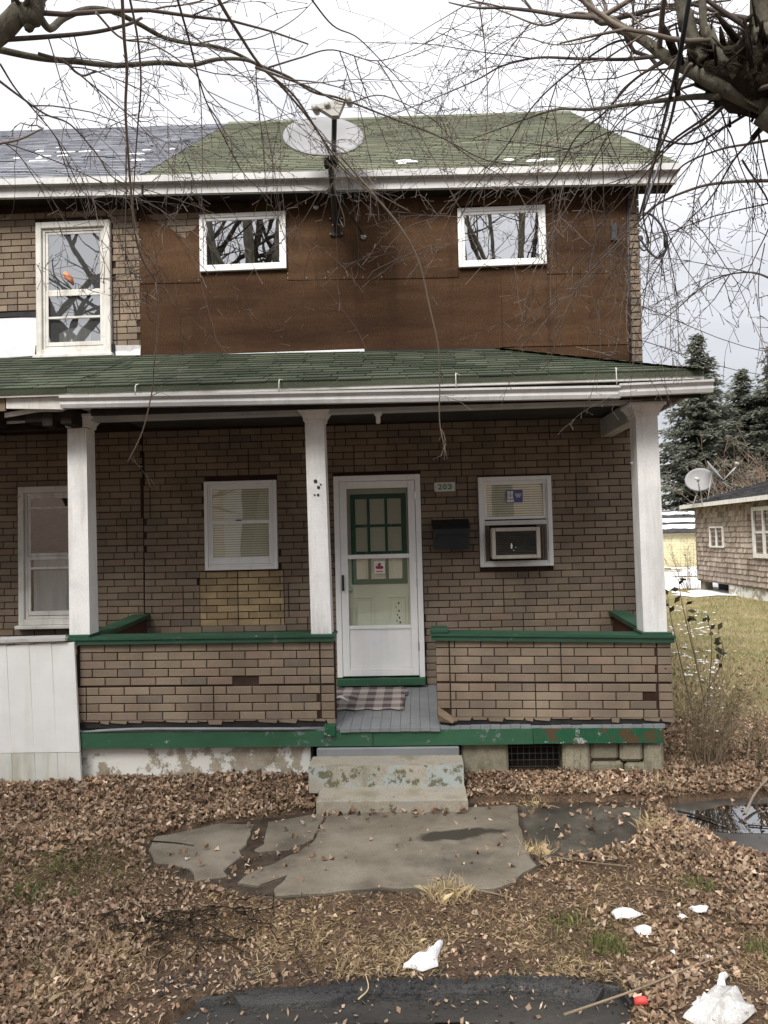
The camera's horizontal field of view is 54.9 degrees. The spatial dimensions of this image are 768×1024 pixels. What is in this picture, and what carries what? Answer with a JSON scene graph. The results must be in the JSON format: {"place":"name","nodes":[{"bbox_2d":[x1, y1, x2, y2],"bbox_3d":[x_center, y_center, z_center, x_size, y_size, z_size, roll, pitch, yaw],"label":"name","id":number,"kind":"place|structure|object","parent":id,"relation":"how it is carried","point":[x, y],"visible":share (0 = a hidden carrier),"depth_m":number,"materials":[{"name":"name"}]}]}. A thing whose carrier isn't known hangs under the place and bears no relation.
{"place":"outdoors","nodes":[
{"label":"outdoors","id":0,"kind":"place"},
{"bbox_2d":[0,123,226,725],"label":"brick house","id":1,"kind":"structure","parent":0,"point":[48,355],"depth_m":7.93,"materials":[{"name":"brown brick"}]},
{"bbox_2d":[14,486,68,629],"bbox_3d":[-3.487,0.477,7.856,0.855,1.512,0.101,-1,-2,2],"label":"window","id":2,"kind":"structure","parent":1,"relation":"in","point":[43,551],"depth_m":7.89,"materials":[{"name":"clear glass"}]},
{"bbox_2d":[32,219,113,357],"bbox_3d":[-3.337,-2.394,7.958,0.865,1.490,0.114,-1,-2,2],"label":"window","id":3,"kind":"structure","parent":1,"relation":"in","point":[87,332],"depth_m":7.98,"materials":[{"name":"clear glass"}]},
{"bbox_2d":[30,148,174,160],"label":"roof snow","id":4,"kind":"structure","parent":1,"relation":"on","point":[39,157],"depth_m":9.10,"materials":[{"name":"white snow"}]},
{"bbox_2d":[0,566,767,1023],"bbox_3d":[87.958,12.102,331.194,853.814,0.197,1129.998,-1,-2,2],"label":"ground","id":5,"kind":"structure","parent":0,"point":[452,960],"depth_m":4.07,"materials":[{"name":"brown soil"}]},
{"bbox_2d":[0,875,51,905],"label":"grass tuft","id":6,"kind":"object","parent":5,"relation":"on","point":[28,895],"visible":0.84,"depth_m":4.42,"materials":[{"name":"green plant"}]},
{"bbox_2d":[0,635,82,782],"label":"board fence","id":7,"kind":"object","parent":5,"relation":"on","point":[39,726],"visible":0.8,"depth_m":6.39,"materials":[{"name":"white wood"}]},
{"bbox_2d":[34,821,72,832],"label":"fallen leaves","id":8,"kind":"object","parent":5,"relation":"on","point":[56,825],"visible":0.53,"depth_m":5.50,"materials":[{"name":"plant"}]},
{"bbox_2d":[14,959,97,1007],"bbox_3d":[-1.559,2.211,3.485,0.390,0.099,0.372,0,-2,-28],"label":"grass tuft","id":9,"kind":"object","parent":5,"relation":"on","point":[54,996],"visible":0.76,"depth_m":3.49,"materials":[{"name":"plant"}]},
{"bbox_2d":[44,848,100,874],"bbox_3d":[-2.040,2.279,4.858,0.330,0.093,0.387,-1,-2,2],"label":"grass tuft","id":10,"kind":"object","parent":5,"relation":"on","point":[59,859],"visible":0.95,"depth_m":4.82,"materials":[{"name":"green plant"}]},
{"bbox_2d":[80,926,143,960],"bbox_3d":[-1.397,2.220,3.808,0.330,0.101,0.357,0,-3,-35],"label":"grass tuft","id":11,"kind":"object","parent":5,"relation":"on","point":[90,947],"visible":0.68,"depth_m":3.81,"materials":[{"name":"plant"}]},
{"bbox_2d":[34,886,307,972],"bbox_3d":[-1.114,2.229,4.036,1.490,0.089,0.942,-1,-2,2],"label":"twig heap","id":12,"kind":"object","parent":5,"relation":"on","point":[212,907],"visible":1,"depth_m":3.99,"materials":[{"name":"brown plant"}]},
{"bbox_2d":[111,920,193,931],"bbox_3d":[-1.274,2.240,3.996,0.506,0.031,0.085,-1,-2,-4],"label":"stick","id":13,"kind":"object","parent":12,"relation":"on","point":[113,930],"visible":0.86,"depth_m":4.00,"materials":[{"name":"brown wood"}]},
{"bbox_2d":[208,938,246,941],"bbox_3d":[-0.816,2.227,3.851,0.201,0.019,0.019,-2,-2,4],"label":"stick","id":14,"kind":"object","parent":12,"relation":"on","point":[218,939],"visible":0.99,"depth_m":3.85,"materials":[{"name":"brown wood"}]},
{"bbox_2d":[215,785,251,800],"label":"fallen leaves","id":15,"kind":"object","parent":5,"relation":"on","point":[232,793],"visible":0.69,"depth_m":5.99,"materials":[{"name":"plant"}]},
{"bbox_2d":[0,0,561,489],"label":"street tree","id":16,"kind":"object","parent":5,"relation":"on","point":[16,16],"visible":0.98,"depth_m":3.67,"materials":[{"name":"brown plant"}]},
{"bbox_2d":[0,768,651,977],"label":"thin grass","id":17,"kind":"structure","parent":5,"relation":"on","point":[71,891],"depth_m":4.67,"materials":[{"name":"green plant"}]},
{"bbox_2d":[0,716,767,1023],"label":"fallen leaves","id":18,"kind":"object","parent":5,"relation":"on","point":[716,849],"visible":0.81,"depth_m":4.93,"materials":[{"name":"brown plant"}]},
{"bbox_2d":[0,888,767,1023],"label":"dry straw","id":19,"kind":"object","parent":5,"relation":"on","point":[316,940],"visible":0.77,"depth_m":3.70,"materials":[{"name":"beige plant"}]},
{"bbox_2d":[59,110,713,782],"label":"brick house","id":20,"kind":"structure","parent":5,"relation":"on","point":[299,568],"depth_m":7.67,"materials":[{"name":"brick"}]},
{"bbox_2d":[204,480,277,570],"bbox_3d":[-1.508,0.139,7.803,0.770,0.937,0.056,-1,-2,2],"label":"window","id":21,"kind":"structure","parent":20,"relation":"in","point":[241,518],"depth_m":7.81,"materials":[{"name":"plastic"}]},
{"bbox_2d":[199,211,286,272],"bbox_3d":[-1.505,-2.882,7.890,0.929,0.620,0.036,-1,-2,2],"label":"window","id":22,"kind":"structure","parent":20,"relation":"in","point":[257,243],"depth_m":7.89,"materials":[{"name":"glass"}]},
{"bbox_2d":[283,95,366,239],"bbox_3d":[-0.573,-3.416,7.175,0.772,1.030,1.422,-1,-2,2],"label":"satellite dish","id":23,"kind":"object","parent":20,"relation":"attached to","point":[332,126],"visible":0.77,"depth_m":7.16,"materials":[{"name":"metal"}]},
{"bbox_2d":[336,686,408,709],"bbox_3d":[-0.176,1.797,7.201,0.838,0.066,0.850,-1,-2,2],"label":"doormat","id":24,"kind":"object","parent":20,"relation":"on","point":[372,698],"visible":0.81,"depth_m":7.15,"materials":[{"name":"fabric"}]},
{"bbox_2d":[346,488,411,668],"bbox_3d":[-0.053,0.690,7.718,0.775,2.010,0.056,-1,-2,2],"label":"inner door","id":25,"kind":"structure","parent":20,"relation":"in","point":[377,518],"depth_m":7.73,"materials":[{"name":"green wood"}]},
{"bbox_2d":[339,480,419,676],"bbox_3d":[-0.048,0.685,7.660,0.795,2.015,0.070,-1,-2,2],"label":"storm door","id":26,"kind":"structure","parent":20,"relation":"in","point":[369,650],"depth_m":7.66,"materials":[{"name":"plastic"}]},
{"bbox_2d":[396,159,417,163],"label":"roof snow","id":27,"kind":"structure","parent":20,"relation":"on","point":[407,160],"depth_m":7.95,"materials":[{"name":"white snow"}]},
{"bbox_2d":[434,482,454,491],"bbox_3d":[0.634,-0.263,7.729,0.219,0.095,0.017,-1,-2,2],"label":"number plaque","id":28,"kind":"object","parent":20,"relation":"attached to","point":[443,486],"visible":1,"depth_m":7.72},
{"bbox_2d":[432,519,469,548],"bbox_3d":[0.690,0.226,7.628,0.385,0.307,0.179,-1,-2,2],"label":"mailbox","id":29,"kind":"object","parent":20,"relation":"attached to","point":[450,533],"visible":1,"depth_m":7.57,"materials":[{"name":"black plastic"}]},
{"bbox_2d":[457,204,546,267],"bbox_3d":[1.236,-2.893,7.768,0.917,0.630,0.036,-1,-2,2],"label":"window","id":30,"kind":"structure","parent":20,"relation":"in","point":[496,241],"depth_m":7.77,"materials":[{"name":"glass"}]},
{"bbox_2d":[477,475,553,566],"bbox_3d":[1.363,0.097,7.674,0.752,0.933,0.061,-1,-2,2],"label":"window","id":31,"kind":"structure","parent":20,"relation":"in","point":[507,501],"depth_m":7.68,"materials":[{"name":"plastic"}]},
{"bbox_2d":[485,524,547,560],"bbox_3d":[1.363,0.315,7.548,0.632,0.368,0.275,-1,-2,2],"label":"air conditioner","id":32,"kind":"object","parent":20,"relation":"attached to","point":[518,542],"visible":1,"depth_m":7.43,"materials":[{"name":"white metal"}]},
{"bbox_2d":[504,158,553,161],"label":"roof snow","id":33,"kind":"structure","parent":20,"relation":"on","point":[530,160],"depth_m":7.79,"materials":[{"name":"white snow"}]},
{"bbox_2d":[610,0,691,257],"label":"power cable","id":34,"kind":"object","parent":20,"relation":"attached to","point":[613,235],"visible":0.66,"depth_m":3.51,"materials":[{"name":"black plastic"}]},
{"bbox_2d":[642,340,767,375],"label":"overhead wire","id":35,"kind":"object","parent":20,"relation":"attached to","point":[705,361],"visible":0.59,"depth_m":10.76,"materials":[{"name":"metal"}]},
{"bbox_2d":[643,307,766,351],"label":"overhead wire","id":36,"kind":"object","parent":20,"relation":"attached to","point":[709,334],"visible":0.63,"depth_m":10.38,"materials":[{"name":"metal"}]},
{"bbox_2d":[308,745,467,813],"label":"concrete steps","id":37,"kind":"structure","parent":5,"relation":"on","point":[343,779],"depth_m":5.99,"materials":[{"name":"grey concrete"}]},
{"bbox_2d":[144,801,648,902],"bbox_3d":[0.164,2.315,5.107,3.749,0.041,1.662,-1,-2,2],"label":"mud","id":38,"kind":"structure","parent":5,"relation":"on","point":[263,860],"depth_m":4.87,"materials":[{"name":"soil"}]},
{"bbox_2d":[0,768,767,1023],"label":"leaf crumbs","id":39,"kind":"object","parent":38,"relation":"on","point":[528,1006],"visible":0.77,"depth_m":3.86,"materials":[{"name":"brown plant"}]},
{"bbox_2d":[515,793,558,808],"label":"grass tuft","id":40,"kind":"object","parent":38,"relation":"on","point":[536,802],"visible":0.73,"depth_m":5.81,"materials":[{"name":"plant"}]},
{"bbox_2d":[403,939,442,970],"bbox_3d":[0.233,2.187,3.652,0.127,0.053,0.312,-3,-3,44],"label":"snow patch","id":41,"kind":"object","parent":5,"relation":"on","point":[420,960],"visible":0.99,"depth_m":3.61,"materials":[{"name":"white snow"}]},
{"bbox_2d":[414,871,479,905],"bbox_3d":[0.391,2.178,4.309,0.367,0.135,0.380,-3,-2,33],"label":"grass tuft","id":42,"kind":"object","parent":5,"relation":"on","point":[459,891],"visible":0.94,"depth_m":4.29,"materials":[{"name":"plant"}]},
{"bbox_2d":[468,888,517,899],"bbox_3d":[0.632,2.215,4.293,0.296,0.014,0.018,-2,-2,26],"label":"stick","id":43,"kind":"object","parent":5,"relation":"on","point":[483,891],"visible":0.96,"depth_m":4.30,"materials":[{"name":"beige wood"}]},
{"bbox_2d":[296,0,767,434],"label":"street tree","id":44,"kind":"object","parent":5,"relation":"on","point":[730,76],"visible":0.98,"depth_m":3.48,"materials":[{"name":"brown plant"}]},
{"bbox_2d":[544,906,580,929],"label":"grass tuft","id":45,"kind":"object","parent":5,"relation":"on","point":[568,919],"visible":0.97,"depth_m":4.00,"materials":[{"name":"green plant"}]},
{"bbox_2d":[571,730,595,777],"bbox_3d":[1.659,2.027,6.119,0.238,0.440,0.160,-1,-2,-20],"label":"bare shrub","id":46,"kind":"object","parent":5,"relation":"on","point":[580,758],"visible":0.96,"depth_m":6.11,"materials":[{"name":"brown plant"}]},
{"bbox_2d":[553,856,631,867],"bbox_3d":[1.309,2.209,4.666,0.485,0.016,0.031,-2,-2,21],"label":"stick","id":47,"kind":"object","parent":5,"relation":"on","point":[591,862],"visible":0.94,"depth_m":4.66,"materials":[{"name":"brown wood"}]},
{"bbox_2d":[588,926,632,958],"bbox_3d":[1.137,2.156,3.736,0.234,0.104,0.229,-2,-2,9],"label":"grass tuft","id":48,"kind":"object","parent":5,"relation":"on","point":[620,947],"visible":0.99,"depth_m":3.72,"materials":[{"name":"green plant"}]},
{"bbox_2d":[611,907,641,918],"bbox_3d":[1.309,2.179,4.032,0.168,0.028,0.114,0,-2,-29],"label":"snow patch","id":49,"kind":"object","parent":5,"relation":"on","point":[625,912],"visible":0.95,"depth_m":4.01,"materials":[{"name":"white snow"}]},
{"bbox_2d":[634,996,648,1006],"bbox_3d":[1.129,2.151,3.249,0.060,0.063,0.056,-1,-2,2],"label":"bottle cap","id":50,"kind":"object","parent":5,"relation":"on","point":[641,1000],"visible":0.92,"depth_m":3.23,"materials":[{"name":"red plastic"}]},
{"bbox_2d":[633,924,651,934],"bbox_3d":[1.357,2.177,3.862,0.099,0.023,0.082,-1,-2,2],"label":"snow patch","id":51,"kind":"object","parent":5,"relation":"on","point":[640,928],"visible":0.96,"depth_m":3.86,"materials":[{"name":"white snow"}]},
{"bbox_2d":[563,952,730,1015],"bbox_3d":[1.245,2.151,3.384,1.012,0.040,0.054,0,-2,-24],"label":"stick","id":52,"kind":"object","parent":5,"relation":"on","point":[612,998],"visible":1,"depth_m":3.29,"materials":[{"name":"wood"}]},
{"bbox_2d":[629,805,689,835],"bbox_3d":[1.925,2.165,5.183,0.421,0.144,0.412,-3,-2,32],"label":"grass tuft","id":53,"kind":"object","parent":5,"relation":"on","point":[645,821],"visible":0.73,"depth_m":5.21,"materials":[{"name":"plant"}]},
{"bbox_2d":[653,772,694,790],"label":"grass tuft","id":54,"kind":"object","parent":5,"relation":"on","point":[672,783],"visible":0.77,"depth_m":5.95,"materials":[{"name":"plant"}]},
{"bbox_2d":[662,510,696,566],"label":"yellow shed","id":55,"kind":"structure","parent":5,"relation":"on","point":[678,523],"depth_m":45.18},
{"bbox_2d":[664,522,699,589],"bbox_3d":[10.647,1.581,26.343,1.874,2.501,1.910,-2,-2,27],"label":"bare shrub","id":56,"kind":"object","parent":5,"relation":"on","point":[688,583],"visible":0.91,"depth_m":26.55,"materials":[{"name":"brown plant"}]},
{"bbox_2d":[665,578,726,754],"bbox_3d":[2.682,1.413,6.459,0.555,1.681,0.381,-1,-2,2],"label":"leafy sapling","id":57,"kind":"object","parent":5,"relation":"on","point":[716,642],"visible":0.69,"depth_m":6.49,"materials":[{"name":"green plant"}]},
{"bbox_2d":[669,605,720,707],"bbox_3d":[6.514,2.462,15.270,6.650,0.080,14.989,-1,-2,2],"label":"leaves","id":58,"kind":"object","parent":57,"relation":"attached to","point":[697,651],"visible":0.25,"depth_m":12.61,"materials":[{"name":"plant"}]},
{"bbox_2d":[676,871,718,892],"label":"grass tuft","id":59,"kind":"object","parent":5,"relation":"on","point":[698,881],"visible":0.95,"depth_m":4.34,"materials":[{"name":"green plant"}]},
{"bbox_2d":[690,905,708,912],"bbox_3d":[1.739,2.172,4.058,0.118,0.020,0.058,-1,-2,-9],"label":"snow patch","id":60,"kind":"object","parent":5,"relation":"on","point":[700,908],"visible":1,"depth_m":4.05,"materials":[{"name":"white snow"}]},
{"bbox_2d":[658,333,763,516],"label":"spruce tree","id":61,"kind":"object","parent":5,"relation":"on","point":[703,418],"visible":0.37,"depth_m":50.65,"materials":[{"name":"green plant"}]},
{"bbox_2d":[663,424,767,502],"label":"bare shrub","id":62,"kind":"object","parent":5,"relation":"on","point":[723,461],"visible":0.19,"depth_m":30.19,"materials":[{"name":"brown plant"}]},
{"bbox_2d":[663,645,767,767],"bbox_3d":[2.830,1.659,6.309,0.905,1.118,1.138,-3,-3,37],"label":"bare shrub","id":63,"kind":"object","parent":5,"relation":"on","point":[711,736],"visible":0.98,"depth_m":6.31,"materials":[{"name":"brown plant"}]},
{"bbox_2d":[683,985,755,1023],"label":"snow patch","id":64,"kind":"object","parent":5,"relation":"on","point":[720,1004],"visible":1,"depth_m":3.15,"materials":[{"name":"white snow"}]},
{"bbox_2d":[717,971,727,984],"bbox_3d":[1.560,2.145,3.409,0.042,0.033,0.143,-3,-2,29],"label":"snow patch","id":65,"kind":"object","parent":5,"relation":"on","point":[723,976],"visible":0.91,"depth_m":3.39,"materials":[{"name":"white snow"}]},
{"bbox_2d":[679,480,767,600],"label":"shingled cottage","id":66,"kind":"structure","parent":5,"relation":"on","point":[731,530],"depth_m":23.44,"materials":[{"name":"brown wood"}]},
{"bbox_2d":[685,468,716,507],"bbox_3d":[10.647,-0.822,24.577,0.980,1.345,0.912,-1,-2,2],"label":"roof dish","id":67,"kind":"object","parent":66,"relation":"attached to","point":[697,479],"visible":0.93,"depth_m":24.86,"materials":[{"name":"grey metal"}]},
{"bbox_2d":[709,526,724,547],"bbox_3d":[11.091,0.834,24.667,0.080,0.700,1.100,-1,-2,2],"label":"window","id":68,"kind":"structure","parent":66,"relation":"in","point":[711,544],"depth_m":24.64,"materials":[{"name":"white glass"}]},
{"bbox_2d":[707,461,738,499],"bbox_3d":[11.020,-1.053,24.190,0.938,1.281,0.826,-1,-2,2],"label":"antenna","id":69,"kind":"object","parent":66,"relation":"attached to","point":[713,469],"visible":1,"depth_m":24.23,"materials":[{"name":"grey metal"}]},
{"bbox_2d":[751,506,767,558],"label":"window","id":70,"kind":"structure","parent":66,"relation":"in","point":[761,509],"depth_m":21.54,"materials":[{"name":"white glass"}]},
{"bbox_2d":[708,368,767,489],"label":"spruce tree","id":71,"kind":"object","parent":5,"relation":"on","point":[740,381],"visible":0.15,"depth_m":54.65,"materials":[{"name":"green plant"}]},
{"bbox_2d":[725,441,767,489],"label":"bare shrub","id":72,"kind":"object","parent":5,"relation":"on","point":[759,474],"visible":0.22,"depth_m":31.14,"materials":[{"name":"brown plant"}]},
{"bbox_2d":[734,345,767,478],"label":"spruce tree","id":73,"kind":"object","parent":5,"relation":"on","point":[758,433],"visible":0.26,"depth_m":52.95,"materials":[{"name":"green plant"}]},
{"bbox_2d":[740,927,767,962],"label":"grass tuft","id":74,"kind":"object","parent":5,"relation":"on","point":[754,945],"visible":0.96,"depth_m":3.66,"materials":[{"name":"green plant"}]},
{"bbox_2d":[741,716,767,768],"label":"bare shrub","id":75,"kind":"object","parent":5,"relation":"on","point":[761,756],"visible":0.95,"depth_m":6.30,"materials":[{"name":"brown plant"}]},
{"bbox_2d":[746,450,767,481],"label":"bare shrub","id":76,"kind":"object","parent":5,"relation":"on","point":[759,468],"visible":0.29,"depth_m":33.91,"materials":[{"name":"brown plant"}]},
{"bbox_2d":[0,0,767,510],"label":"sky","id":77,"kind":"structure","parent":0,"point":[408,17],"materials":[{"name":"white"}]},
{"bbox_2d":[172,995,630,1023],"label":"road","id":78,"kind":"structure","parent":0,"point":[503,1012],"depth_m":3.31,"materials":[{"name":"grey asphalt"}]},
{"bbox_2d":[150,952,649,1023],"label":"gravel","id":79,"kind":"structure","parent":78,"relation":"on","point":[419,987],"depth_m":3.48,"materials":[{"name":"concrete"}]},
{"bbox_2d":[346,1022,473,1023],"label":"puddle","id":80,"kind":"object","parent":78,"relation":"on","point":[414,1023],"visible":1,"depth_m":3.24,"materials":[{"name":"liquid"}]},
{"bbox_2d":[193,974,633,1014],"bbox_3d":[0.122,2.247,3.434,1.993,0.076,0.281,-1,-2,2],"label":"road edge","id":81,"kind":"object","parent":78,"relation":"on","point":[252,1001],"visible":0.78,"depth_m":3.41,"materials":[{"name":"asphalt"}]},
{"bbox_2d":[358,973,368,999],"bbox_3d":[-0.087,2.206,3.439,0.037,0.015,0.183,-2,-2,9],"label":"stick","id":82,"kind":"object","parent":81,"relation":"on","point":[362,995],"visible":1,"depth_m":3.41,"materials":[{"name":"wood"}]},
{"bbox_2d":[149,797,767,897],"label":"path","id":83,"kind":"structure","parent":0,"point":[386,864],"depth_m":5.07,"materials":[{"name":"grey concrete"}]},
{"bbox_2d":[151,840,193,845],"bbox_3d":[-1.480,2.316,5.178,0.340,0.009,0.021,-2,-2,16],"label":"stick","id":84,"kind":"object","parent":83,"relation":"on","point":[170,842],"visible":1,"depth_m":5.19,"materials":[{"name":"brown wood"}]},
{"bbox_2d":[293,844,299,851],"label":"dead leaf","id":85,"kind":"object","parent":83,"relation":"on","point":[295,848],"visible":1,"depth_m":4.96,"materials":[{"name":"beige plant"}]},
{"bbox_2d":[432,807,438,813],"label":"dead leaf","id":86,"kind":"object","parent":83,"relation":"on","point":[435,810],"visible":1,"depth_m":5.61,"materials":[{"name":"brown plant"}]},
{"bbox_2d":[460,805,467,810],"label":"dead leaf","id":87,"kind":"object","parent":83,"relation":"on","point":[463,808],"visible":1,"depth_m":5.60,"materials":[{"name":"brown plant"}]},
{"bbox_2d":[511,834,555,857],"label":"grass tuft","id":88,"kind":"object","parent":83,"relation":"on","point":[540,849],"visible":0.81,"depth_m":4.91,"materials":[{"name":"plant"}]},
{"bbox_2d":[588,824,595,831],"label":"dead leaf","id":89,"kind":"object","parent":83,"relation":"on","point":[592,828],"visible":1,"depth_m":5.17,"materials":[{"name":"brown plant"}]},
{"bbox_2d":[677,810,728,826],"bbox_3d":[2.331,2.235,5.404,0.038,0.014,0.392,0,-3,-38],"label":"stick","id":90,"kind":"object","parent":83,"relation":"on","point":[679,811],"visible":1,"depth_m":5.43,"materials":[{"name":"wood"}]},
{"bbox_2d":[684,803,767,832],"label":"puddle","id":91,"kind":"object","parent":83,"relation":"on","point":[732,817],"visible":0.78,"depth_m":5.41,"materials":[{"name":"liquid"}]},
{"bbox_2d":[744,778,767,813],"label":"stick","id":92,"kind":"object","parent":91,"relation":"on","point":[751,800],"visible":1,"depth_m":5.63,"materials":[{"name":"beige wood"}]},
{"bbox_2d":[664,566,737,596],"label":"snow ground","id":93,"kind":"structure","parent":0,"point":[671,582],"depth_m":28.51,"materials":[{"name":"white snow"}]},
{"bbox_2d":[664,595,767,764],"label":"lawn grass","id":94,"kind":"structure","parent":0,"point":[733,643],"depth_m":13.22,"materials":[{"name":"plant"}]}
]}

